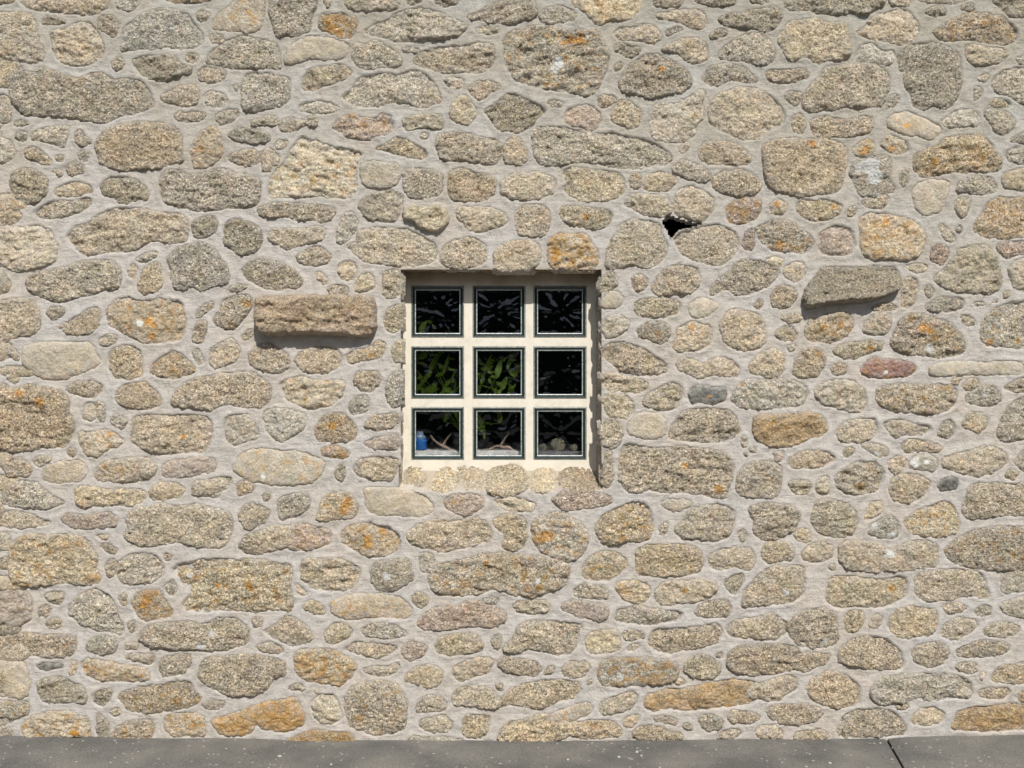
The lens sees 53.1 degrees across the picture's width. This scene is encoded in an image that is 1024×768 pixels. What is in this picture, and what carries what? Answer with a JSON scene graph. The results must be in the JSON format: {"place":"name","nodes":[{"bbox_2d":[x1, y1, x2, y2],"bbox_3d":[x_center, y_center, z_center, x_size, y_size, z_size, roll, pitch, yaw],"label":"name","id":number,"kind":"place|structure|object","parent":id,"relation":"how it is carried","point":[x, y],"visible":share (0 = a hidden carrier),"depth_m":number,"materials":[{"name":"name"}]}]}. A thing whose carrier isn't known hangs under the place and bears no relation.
{"place":"outdoors","nodes":[
{"label":"outdoors","id":0,"kind":"place"},
{"bbox_2d":[414,287,585,444],"bbox_3d":[0.000,-0.100,5.511,3.200,2.600,2.699,0,0,0],"label":"room","id":1,"kind":"object","parent":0,"point":[559,372],"visible":0.08,"depth_m":6.86,"materials":[{"name":"grey"}]},
{"bbox_2d":[0,735,1023,767],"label":"pavement","id":2,"kind":"structure","parent":0,"point":[999,751],"depth_m":3.52,"materials":[{"name":"concrete"}]},
{"bbox_2d":[66,730,79,735],"bbox_3d":[-1.552,1.235,3.623,0.055,0.024,0.010,0,0,9],"label":"fallen leaf","id":3,"kind":"object","parent":2,"relation":"on","point":[74,733],"visible":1,"depth_m":3.62,"materials":[{"name":"orange plant"}]},
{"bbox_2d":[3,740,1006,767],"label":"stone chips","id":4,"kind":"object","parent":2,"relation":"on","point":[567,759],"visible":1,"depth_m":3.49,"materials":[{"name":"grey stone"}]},
{"bbox_2d":[0,0,1023,742],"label":"stone wall","id":5,"kind":"structure","parent":2,"relation":"on","point":[778,492],"depth_m":3.66,"materials":[{"name":"stone"}]},
{"bbox_2d":[417,432,426,449],"bbox_3d":[-0.347,0.214,3.860,0.052,0.070,0.042,0,0,0],"label":"plastic bottle","id":6,"kind":"object","parent":5,"relation":"on","point":[421,442],"visible":0.74,"depth_m":3.84,"materials":[{"name":"blue plastic"}]},
{"bbox_2d":[430,433,452,450],"bbox_3d":[-0.252,0.230,3.865,0.120,0.094,0.030,0,0,7],"label":"driftwood branch","id":7,"kind":"object","parent":5,"relation":"on","point":[442,445],"visible":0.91,"depth_m":3.86,"materials":[{"name":"brown wood"}]},
{"bbox_2d":[417,320,520,449],"bbox_3d":[-0.170,0.004,3.890,0.428,0.492,0.151,0,0,0],"label":"houseplant","id":8,"kind":"object","parent":5,"relation":"on","point":[502,384],"visible":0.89,"depth_m":3.86,"materials":[{"name":"green plant"}]},
{"bbox_2d":[402,272,597,471],"bbox_3d":[-0.045,-0.042,3.796,0.750,0.746,0.048,0,0,0],"label":"window","id":9,"kind":"structure","parent":5,"relation":"in","point":[467,402],"depth_m":3.77,"materials":[{"name":"beige wood"}]},
{"bbox_2d":[487,433,515,450],"bbox_3d":[-0.031,0.230,3.867,0.132,0.092,0.033,0,0,10],"label":"driftwood branch","id":10,"kind":"object","parent":5,"relation":"on","point":[502,446],"visible":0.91,"depth_m":3.86,"materials":[{"name":"brown wood"}]},
{"bbox_2d":[538,443,546,449],"bbox_3d":[0.116,0.238,3.860,0.034,0.032,0.024,0,0,0],"label":"seashell","id":11,"kind":"object","parent":5,"relation":"on","point":[542,446],"visible":0.99,"depth_m":3.85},
{"bbox_2d":[550,438,565,450],"bbox_3d":[0.173,0.229,3.855,0.059,0.053,0.042,0,0,0],"label":"seashell","id":12,"kind":"object","parent":5,"relation":"on","point":[557,444],"visible":1,"depth_m":3.84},
{"bbox_2d":[570,444,577,450],"bbox_3d":[0.234,0.239,3.855,0.029,0.027,0.020,0,0,0],"label":"seashell","id":13,"kind":"object","parent":5,"relation":"on","point":[573,447],"visible":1,"depth_m":3.85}
]}

